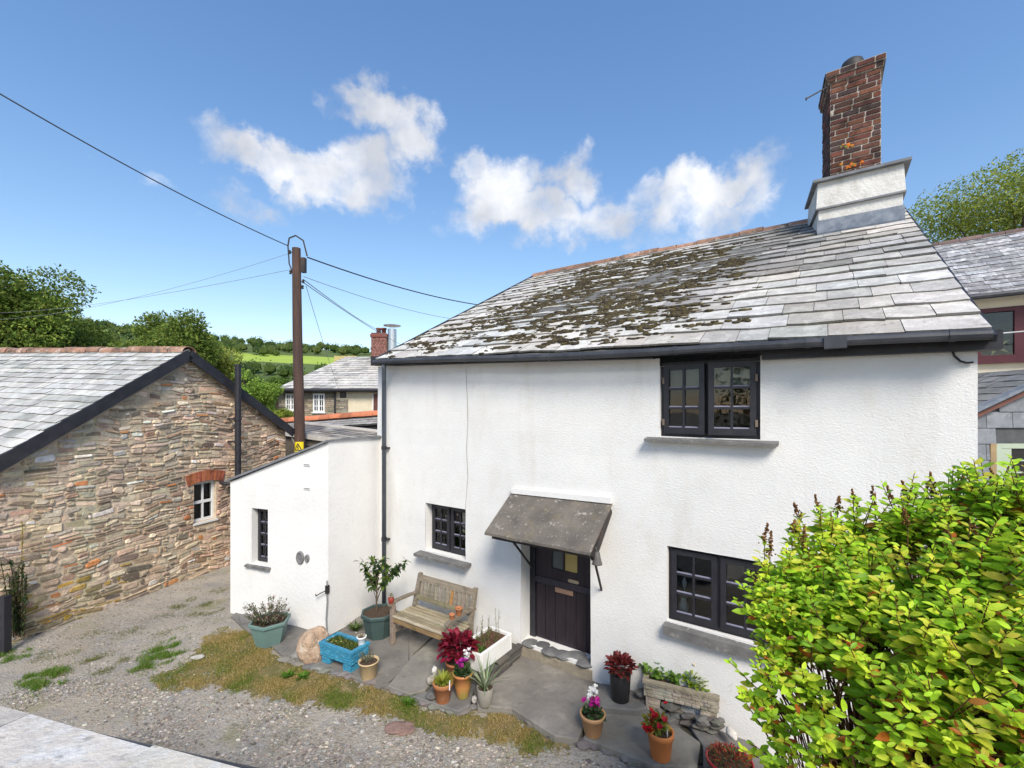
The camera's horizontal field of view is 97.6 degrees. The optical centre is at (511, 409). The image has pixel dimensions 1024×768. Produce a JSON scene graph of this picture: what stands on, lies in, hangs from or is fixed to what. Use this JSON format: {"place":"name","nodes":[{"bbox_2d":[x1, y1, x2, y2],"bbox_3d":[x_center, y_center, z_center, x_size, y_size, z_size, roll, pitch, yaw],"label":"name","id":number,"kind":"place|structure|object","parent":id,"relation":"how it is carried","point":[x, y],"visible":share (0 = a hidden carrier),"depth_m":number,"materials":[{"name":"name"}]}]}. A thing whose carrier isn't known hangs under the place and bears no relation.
{"place":"outdoors","nodes":[
{"label":"outdoors","id":0,"kind":"place"},
{"bbox_2d":[58,325,370,381],"bbox_3d":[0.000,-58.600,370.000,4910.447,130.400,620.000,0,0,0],"label":"hills","id":1,"kind":"structure","parent":0,"point":[311,360],"depth_m":391.62,"materials":[{"name":"green plant"}]},
{"bbox_2d":[0,565,796,767],"bbox_3d":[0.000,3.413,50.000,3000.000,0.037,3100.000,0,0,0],"label":"ground","id":2,"kind":"structure","parent":0,"point":[63,710],"depth_m":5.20,"materials":[{"name":"grey gravel"}]},
{"bbox_2d":[0,594,11,653],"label":"post","id":3,"kind":"object","parent":2,"relation":"on","point":[5,623],"visible":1,"depth_m":6.24,"materials":[{"name":"black metal"}]},
{"bbox_2d":[0,260,101,349],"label":"oak tree","id":4,"kind":"object","parent":2,"relation":"on","point":[17,299],"visible":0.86,"depth_m":26.22,"materials":[{"name":"green plant"}]},
{"bbox_2d":[17,320,115,347],"bbox_3d":[-29.625,-1.219,30.191,7.583,10.058,6.680,0,0,0],"label":"oak tree","id":5,"kind":"object","parent":2,"relation":"on","point":[89,332],"visible":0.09,"depth_m":30.43,"materials":[{"name":"green plant"}]},
{"bbox_2d":[0,706,256,767],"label":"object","id":6,"kind":"structure","parent":2,"relation":"on","point":[28,740],"depth_m":1.92,"materials":[{"name":"concrete"}]},
{"bbox_2d":[0,346,294,642],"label":"barn","id":7,"kind":"structure","parent":2,"relation":"on","point":[119,466],"depth_m":8.10,"materials":[{"name":"stone"}]},
{"bbox_2d":[0,521,30,637],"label":"climbing shrub","id":8,"kind":"object","parent":7,"relation":"attached to","point":[17,618],"visible":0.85,"depth_m":6.50,"materials":[{"name":"green plant"}]},
{"bbox_2d":[193,480,217,525],"bbox_3d":[-6.658,1.906,9.423,0.630,1.022,0.683,0,0,18],"label":"window","id":9,"kind":"structure","parent":7,"relation":"in","point":[201,498],"depth_m":9.41,"materials":[{"name":"white paint"}]},
{"bbox_2d":[106,308,224,366],"bbox_3d":[-22.081,-1.387,29.173,6.458,10.391,6.037,0,0,23],"label":"oak tree","id":10,"kind":"object","parent":2,"relation":"on","point":[159,330],"visible":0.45,"depth_m":28.31,"materials":[{"name":"green plant"}]},
{"bbox_2d":[210,346,244,385],"bbox_3d":[-21.642,-0.750,32.097,4.195,9.120,4.663,0,0,0],"label":"ash tree","id":11,"kind":"object","parent":2,"relation":"on","point":[226,367],"visible":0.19,"depth_m":32.32,"materials":[{"name":"green plant"}]},
{"bbox_2d":[62,316,397,409],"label":"woodland","id":12,"kind":"object","parent":2,"relation":"on","point":[240,345],"visible":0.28,"depth_m":437.11,"materials":[{"name":"green plant"}]},
{"bbox_2d":[233,360,251,386],"bbox_3d":[-23.644,-0.218,38.355,3.245,8.055,3.265,0,0,0],"label":"dark bush","id":13,"kind":"object","parent":2,"relation":"on","point":[243,372],"visible":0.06,"depth_m":38.12,"materials":[{"name":"green plant"}]},
{"bbox_2d":[231,367,285,410],"bbox_3d":[-12.665,0.886,21.920,2.496,5.851,2.833,0,0,44],"label":"willow","id":14,"kind":"object","parent":2,"relation":"on","point":[266,394],"visible":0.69,"depth_m":21.70,"materials":[{"name":"green plant"}]},
{"bbox_2d":[263,375,291,409],"bbox_3d":[-17.395,0.559,33.832,3.036,6.506,2.959,0,0,-21],"label":"green bush","id":15,"kind":"object","parent":2,"relation":"on","point":[282,381],"visible":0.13,"depth_m":33.62,"materials":[{"name":"green plant"}]},
{"bbox_2d":[272,407,293,417],"bbox_3d":[-10.395,1.844,19.980,1.143,3.941,1.124,0,0,0],"label":"yellow bush","id":16,"kind":"object","parent":2,"relation":"on","point":[281,413],"visible":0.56,"depth_m":19.99,"materials":[{"name":"green plant"}]},
{"bbox_2d":[0,587,569,758],"bbox_3d":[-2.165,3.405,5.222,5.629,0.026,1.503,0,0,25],"label":"turf","id":17,"kind":"structure","parent":2,"relation":"on","point":[275,668],"depth_m":5.35,"materials":[{"name":"green plant"}]},
{"bbox_2d":[191,654,204,659],"bbox_3d":[-4.313,3.389,6.134,0.185,0.038,0.107,0,0,0],"label":"loose stone","id":18,"kind":"object","parent":17,"relation":"on","point":[199,656],"visible":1,"depth_m":6.12,"materials":[{"name":"white stone"}]},
{"bbox_2d":[280,669,297,677],"bbox_3d":[-2.860,3.361,5.706,0.232,0.079,0.196,0,0,38],"label":"weed","id":19,"kind":"object","parent":17,"relation":"on","point":[288,674],"visible":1,"depth_m":5.69,"materials":[{"name":"green plant"}]},
{"bbox_2d":[296,670,309,679],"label":"weed","id":20,"kind":"object","parent":17,"relation":"on","point":[303,675],"visible":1,"depth_m":5.67,"materials":[{"name":"green plant"}]},
{"bbox_2d":[402,693,416,706],"bbox_3d":[-1.175,3.363,5.173,0.215,0.074,0.202,0,0,0],"label":"weed","id":21,"kind":"object","parent":17,"relation":"on","point":[408,701],"visible":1,"depth_m":5.18,"materials":[{"name":"green plant"}]},
{"bbox_2d":[287,235,307,452],"bbox_3d":[-5.501,-0.292,11.500,0.536,8.390,0.290,0,0,0],"label":"utility pole","id":22,"kind":"object","parent":2,"relation":"on","point":[299,265],"visible":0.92,"depth_m":11.41,"materials":[{"name":"brown wood"}]},
{"bbox_2d":[0,254,286,319],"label":"overhead wire","id":23,"kind":"object","parent":22,"relation":"attached to","point":[159,291],"visible":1,"depth_m":14.06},
{"bbox_2d":[0,93,287,245],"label":"overhead wire","id":24,"kind":"object","parent":22,"relation":"attached to","point":[129,166],"visible":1,"depth_m":8.63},
{"bbox_2d":[7,269,290,312],"bbox_3d":[-22.548,-5.142,20.751,38.498,3.099,0.011,0,0,29],"label":"overhead wire","id":25,"kind":"object","parent":22,"relation":"attached to","point":[159,294],"visible":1,"depth_m":14.39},
{"bbox_2d":[306,286,338,388],"bbox_3d":[-7.176,-2.097,17.500,0.013,2.193,12.582,0,0,-17],"label":"overhead wire","id":26,"kind":"object","parent":22,"relation":"attached to","point":[320,333],"visible":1,"depth_m":14.50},
{"bbox_2d":[305,280,383,332],"bbox_3d":[-6.375,-3.888,18.750,0.022,1.161,14.654,0,0,-8],"label":"overhead wire","id":27,"kind":"object","parent":22,"relation":"attached to","point":[337,304],"visible":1,"depth_m":14.52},
{"bbox_2d":[304,283,398,343],"bbox_3d":[-5.526,-3.293,18.250,0.020,0.221,13.506,0,0,-2],"label":"overhead wire","id":28,"kind":"object","parent":22,"relation":"attached to","point":[345,311],"visible":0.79,"depth_m":14.39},
{"bbox_2d":[303,276,449,318],"bbox_3d":[-3.534,-3.668,15.750,0.016,0.566,9.249,0,0,23],"label":"overhead wire","id":29,"kind":"object","parent":22,"relation":"attached to","point":[371,299],"visible":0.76,"depth_m":13.72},
{"bbox_2d":[307,257,476,304],"bbox_3d":[-2.627,-4.051,15.250,0.033,0.509,9.162,0,0,35],"label":"overhead wire","id":30,"kind":"object","parent":22,"relation":"attached to","point":[386,283],"visible":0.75,"depth_m":13.50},
{"bbox_2d":[225,435,381,634],"bbox_3d":[-3.154,2.071,8.580,2.276,3.257,3.278,0,0,21],"label":"lean to","id":31,"kind":"object","parent":2,"relation":"on","point":[304,528],"visible":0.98,"depth_m":7.11,"materials":[{"name":"paint"}]},
{"bbox_2d":[244,509,270,570],"bbox_3d":[-4.083,2.093,7.351,0.525,0.958,0.277,0,0,21],"label":"window","id":32,"kind":"structure","parent":31,"relation":"in","point":[262,513],"depth_m":7.40,"materials":[{"name":"black paint"}]},
{"bbox_2d":[281,410,377,431],"bbox_3d":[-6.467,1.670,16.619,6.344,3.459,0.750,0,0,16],"label":"long outbuilding","id":33,"kind":"structure","parent":2,"relation":"on","point":[366,419],"depth_m":16.43,"materials":[{"name":"stone"}]},
{"bbox_2d":[285,421,376,455],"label":"slate shed","id":34,"kind":"structure","parent":2,"relation":"on","point":[316,433],"depth_m":12.37,"materials":[{"name":"stone"}]},
{"bbox_2d":[278,324,400,415],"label":"stone house","id":35,"kind":"structure","parent":2,"relation":"on","point":[356,379],"depth_m":24.08,"materials":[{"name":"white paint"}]},
{"bbox_2d":[285,394,293,410],"bbox_3d":[-11.863,-0.381,24.015,0.669,0.951,0.110,0,0,0],"label":"window","id":36,"kind":"structure","parent":35,"relation":"in","point":[289,398],"depth_m":24.00,"materials":[{"name":"white paint"}]},
{"bbox_2d":[312,394,325,412],"bbox_3d":[-10.354,-0.330,24.015,0.737,1.054,0.110,0,0,0],"label":"window","id":37,"kind":"structure","parent":35,"relation":"in","point":[318,399],"depth_m":24.00,"materials":[{"name":"white paint"}]},
{"bbox_2d":[340,392,345,397],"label":"window","id":38,"kind":"structure","parent":35,"relation":"in","point":[342,394],"depth_m":24.00,"materials":[{"name":"black glass"}]},
{"bbox_2d":[372,394,377,410],"bbox_3d":[-7.166,-0.223,24.018,0.617,1.269,0.055,0,0,0],"label":"window","id":39,"kind":"structure","parent":35,"relation":"in","point":[374,396],"depth_m":24.00,"materials":[{"name":"white paint"}]},
{"bbox_2d":[384,721,414,735],"bbox_3d":[-1.193,3.381,4.766,0.331,0.054,0.212,0,0,0],"label":"flat stone","id":40,"kind":"object","parent":2,"relation":"on","point":[402,728],"visible":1,"depth_m":4.73,"materials":[{"name":"pink stone"}]},
{"bbox_2d":[231,610,765,767],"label":"flagstone terrace","id":41,"kind":"structure","parent":2,"relation":"on","point":[545,700],"depth_m":5.14,"materials":[{"name":"grey stone"}]},
{"bbox_2d":[243,595,290,648],"bbox_3d":[-3.545,3.077,6.529,0.634,0.645,0.520,0,0,20],"label":"hexagonal planter","id":42,"kind":"object","parent":41,"relation":"on","point":[268,629],"visible":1,"depth_m":6.41,"materials":[{"name":"green plastic"}]},
{"bbox_2d":[290,651,298,659],"bbox_3d":[-2.904,3.364,6.129,0.257,0.119,0.193,0,0,0],"label":"loose stone","id":43,"kind":"object","parent":41,"relation":"on","point":[294,656],"visible":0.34,"depth_m":6.05,"materials":[{"name":"grey stone"}]},
{"bbox_2d":[296,626,329,663],"bbox_3d":[-2.734,3.248,6.129,0.415,0.506,0.439,0,0,0],"label":"boulder","id":44,"kind":"object","parent":41,"relation":"on","point":[308,649],"visible":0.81,"depth_m":5.98,"materials":[{"name":"beige stone"}]},
{"bbox_2d":[318,631,369,672],"bbox_3d":[-2.224,3.229,5.997,0.608,0.342,0.374,0,0,28],"label":"blue trough","id":45,"kind":"object","parent":41,"relation":"on","point":[344,649],"visible":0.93,"depth_m":5.89,"materials":[{"name":"paint"}]},
{"bbox_2d":[356,633,366,645],"bbox_3d":[-1.996,3.054,5.947,0.130,0.162,0.130,0,0,0],"label":"pot","id":46,"kind":"object","parent":45,"relation":"on","point":[361,638],"visible":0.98,"depth_m":5.91,"materials":[{"name":"white ceramic"}]},
{"bbox_2d":[346,619,363,630],"bbox_3d":[-2.387,3.307,6.835,0.354,0.126,0.289,0,0,0],"label":"weed","id":47,"kind":"object","parent":41,"relation":"on","point":[356,627],"visible":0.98,"depth_m":6.85,"materials":[{"name":"green plant"}]},
{"bbox_2d":[358,651,378,681],"bbox_3d":[-1.812,3.213,5.650,0.266,0.354,0.257,0,0,0],"label":"cream pot","id":48,"kind":"object","parent":41,"relation":"on","point":[368,664],"visible":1,"depth_m":5.60,"materials":[{"name":"ceramic"}]},
{"bbox_2d":[353,555,409,640],"bbox_3d":[-1.925,2.774,6.693,0.657,1.192,0.561,0,0,23],"label":"potted plant","id":49,"kind":"object","parent":41,"relation":"on","point":[376,618],"visible":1,"depth_m":6.65,"materials":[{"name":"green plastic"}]},
{"bbox_2d":[425,689,435,700],"bbox_3d":[-0.934,3.311,5.193,0.130,0.084,0.180,0,0,0],"label":"loose stone","id":50,"kind":"object","parent":41,"relation":"on","point":[430,695],"visible":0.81,"depth_m":5.15,"materials":[{"name":"grey stone"}]},
{"bbox_2d":[426,674,435,684],"bbox_3d":[-0.976,3.298,5.462,0.138,0.116,0.124,0,0,0],"label":"loose stone","id":51,"kind":"object","parent":41,"relation":"on","point":[428,680],"visible":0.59,"depth_m":5.43,"materials":[{"name":"grey stone"}]},
{"bbox_2d":[431,666,436,674],"bbox_3d":[-0.959,3.228,5.540,0.075,0.115,0.069,0,0,0],"label":"loose stone","id":52,"kind":"object","parent":51,"relation":"on","point":[434,669],"visible":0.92,"depth_m":5.51,"materials":[{"name":"white stone"}]},
{"bbox_2d":[387,572,477,657],"bbox_3d":[-1.122,2.933,6.335,1.134,0.855,0.650,0,0,33],"label":"park bench","id":53,"kind":"object","parent":41,"relation":"on","point":[415,617],"visible":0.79,"depth_m":6.39,"materials":[{"name":"brown wood"}]},
{"bbox_2d":[388,593,393,603],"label":"pot","id":54,"kind":"object","parent":53,"relation":"on","point":[390,600],"visible":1,"depth_m":6.37,"materials":[{"name":"red ceramic"}]},
{"bbox_2d":[449,612,454,619],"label":"pot","id":55,"kind":"object","parent":53,"relation":"on","point":[452,615],"visible":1,"depth_m":5.85,"materials":[{"name":"ceramic"}]},
{"bbox_2d":[455,606,462,615],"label":"pot","id":56,"kind":"object","parent":53,"relation":"on","point":[458,609],"visible":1,"depth_m":5.95,"materials":[{"name":"ceramic"}]},
{"bbox_2d":[430,669,453,704],"bbox_3d":[-0.792,3.168,5.146,0.287,0.353,0.319,0,0,-42],"label":"terracotta pot","id":57,"kind":"object","parent":41,"relation":"on","point":[442,684],"visible":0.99,"depth_m":5.08,"materials":[{"name":"ceramic"}]},
{"bbox_2d":[436,627,479,682],"bbox_3d":[-0.672,3.034,5.520,0.565,0.631,0.505,0,0,0],"label":"red leaf plant","id":58,"kind":"object","parent":41,"relation":"on","point":[451,641],"visible":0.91,"depth_m":5.46,"materials":[{"name":"plant"}]},
{"bbox_2d":[452,647,473,699],"bbox_3d":[-0.570,3.075,5.214,0.248,0.529,0.255,0,0,-32],"label":"glazed pot","id":59,"kind":"object","parent":41,"relation":"on","point":[462,684],"visible":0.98,"depth_m":5.16,"materials":[{"name":"ceramic"}]},
{"bbox_2d":[471,695,476,703],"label":"loose stone","id":60,"kind":"object","parent":41,"relation":"on","point":[474,699],"visible":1,"depth_m":5.10,"materials":[{"name":"white stone"}]},
{"bbox_2d":[460,654,508,707],"bbox_3d":[-0.286,3.059,5.071,0.518,0.562,0.581,0,0,-44],"label":"grey pot","id":61,"kind":"object","parent":41,"relation":"on","point":[485,687],"visible":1,"depth_m":5.05,"materials":[{"name":"ceramic"}]},
{"bbox_2d":[471,643,522,684],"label":"stone plinth","id":62,"kind":"structure","parent":41,"relation":"on","point":[507,660],"depth_m":5.71,"materials":[{"name":"grey stone"}]},
{"bbox_2d":[460,610,511,672],"bbox_3d":[-0.344,2.922,5.778,0.380,0.506,0.660,0,0,35],"label":"sink planter","id":63,"kind":"object","parent":62,"relation":"on","point":[495,643],"visible":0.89,"depth_m":5.73,"materials":[{"name":"ceramic"}]},
{"bbox_2d":[276,655,725,767],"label":"edging stones","id":64,"kind":"object","parent":41,"relation":"on","point":[712,725],"visible":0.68,"depth_m":4.82,"materials":[{"name":"grey stone"}]},
{"bbox_2d":[580,683,605,738],"bbox_3d":[0.831,3.096,4.607,0.268,0.469,0.264,0,0,0],"label":"cyclamen pot","id":65,"kind":"object","parent":41,"relation":"on","point":[592,715],"visible":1,"depth_m":4.56,"materials":[{"name":"ceramic"}]},
{"bbox_2d":[603,650,638,703],"bbox_3d":[1.222,2.999,5.039,0.405,0.521,0.396,0,0,0],"label":"black pot","id":66,"kind":"object","parent":41,"relation":"on","point":[620,678],"visible":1,"depth_m":4.98,"materials":[{"name":"plastic"}]},
{"bbox_2d":[640,701,673,763],"bbox_3d":[1.390,3.108,4.326,0.323,0.445,0.306,0,0,0],"label":"begonia pot","id":67,"kind":"object","parent":41,"relation":"on","point":[658,731],"visible":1,"depth_m":4.25,"materials":[{"name":"orange ceramic"}]},
{"bbox_2d":[638,662,719,717],"bbox_3d":[1.831,2.991,4.957,0.843,0.619,0.402,0,0,24],"label":"stone trough","id":68,"kind":"object","parent":41,"relation":"on","point":[657,688],"visible":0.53,"depth_m":4.81,"materials":[{"name":"stone"}]},
{"bbox_2d":[705,739,754,767],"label":"red bowl","id":69,"kind":"object","parent":41,"relation":"on","point":[722,755],"visible":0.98,"depth_m":4.10,"materials":[{"name":"ceramic"}]},
{"bbox_2d":[726,726,736,740],"bbox_3d":[2.179,3.214,4.447,0.094,0.074,0.177,0,0,0],"label":"loose stone","id":70,"kind":"object","parent":41,"relation":"on","point":[731,733],"visible":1,"depth_m":4.42,"materials":[{"name":"white stone"}]},
{"bbox_2d":[371,52,1002,767],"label":"cottage","id":71,"kind":"structure","parent":2,"relation":"on","point":[587,468],"depth_m":5.39,"materials":[{"name":"paint"}]},
{"bbox_2d":[413,504,471,569],"bbox_3d":[-1.014,1.901,6.934,1.075,0.828,0.386,0,0,35],"label":"window","id":72,"kind":"structure","parent":71,"relation":"in","point":[448,523],"depth_m":6.98,"materials":[{"name":"black paint"}]},
{"bbox_2d":[535,548,590,653],"bbox_3d":[0.719,2.285,5.981,0.926,1.726,0.080,0,0,35],"label":"door","id":73,"kind":"structure","parent":71,"relation":"in","point":[563,597],"depth_m":5.99,"materials":[{"name":"paint"}]},
{"bbox_2d":[644,357,778,446],"bbox_3d":[2.083,-0.085,4.748,1.290,0.877,0.298,0,0,35],"label":"window","id":74,"kind":"structure","parent":71,"relation":"in","point":[707,376],"depth_m":4.73,"materials":[{"name":"black paint"}]},
{"bbox_2d":[663,546,775,664],"bbox_3d":[2.207,1.997,4.734,1.115,0.958,0.336,0,0,35],"label":"window","id":75,"kind":"structure","parent":71,"relation":"in","point":[718,599],"depth_m":4.74,"materials":[{"name":"black paint"}]},
{"bbox_2d":[723,454,1023,767],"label":"spirea bush","id":76,"kind":"object","parent":2,"relation":"on","point":[941,616],"visible":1,"depth_m":1.76,"materials":[{"name":"leaf"},{"name":"wood"}]},
{"bbox_2d":[908,148,1023,242],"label":"oak tree","id":77,"kind":"object","parent":2,"relation":"on","point":[966,225],"visible":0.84,"depth_m":21.38,"materials":[{"name":"green plant"}]},
{"bbox_2d":[932,228,1023,372],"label":"neighbour house","id":78,"kind":"structure","parent":2,"relation":"on","point":[987,270],"depth_m":9.89,"materials":[{"name":"grey stone"}]},
{"bbox_2d":[978,305,1023,363],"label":"window","id":79,"kind":"structure","parent":78,"relation":"in","point":[1011,318],"depth_m":9.57,"materials":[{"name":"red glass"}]},
{"bbox_2d":[978,369,1023,584],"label":"slate porch","id":80,"kind":"object","parent":2,"relation":"on","point":[1000,415],"visible":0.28,"depth_m":8.20,"materials":[{"name":"grey stone"}]},
{"bbox_2d":[997,444,1023,543],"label":"window","id":81,"kind":"structure","parent":80,"relation":"in","point":[1016,451],"depth_m":8.20,"materials":[{"name":"green paint"}]},
{"bbox_2d":[0,0,1023,351],"label":"sky","id":82,"kind":"structure","parent":0,"point":[458,150],"materials":[{"name":"blue"}]}
]}

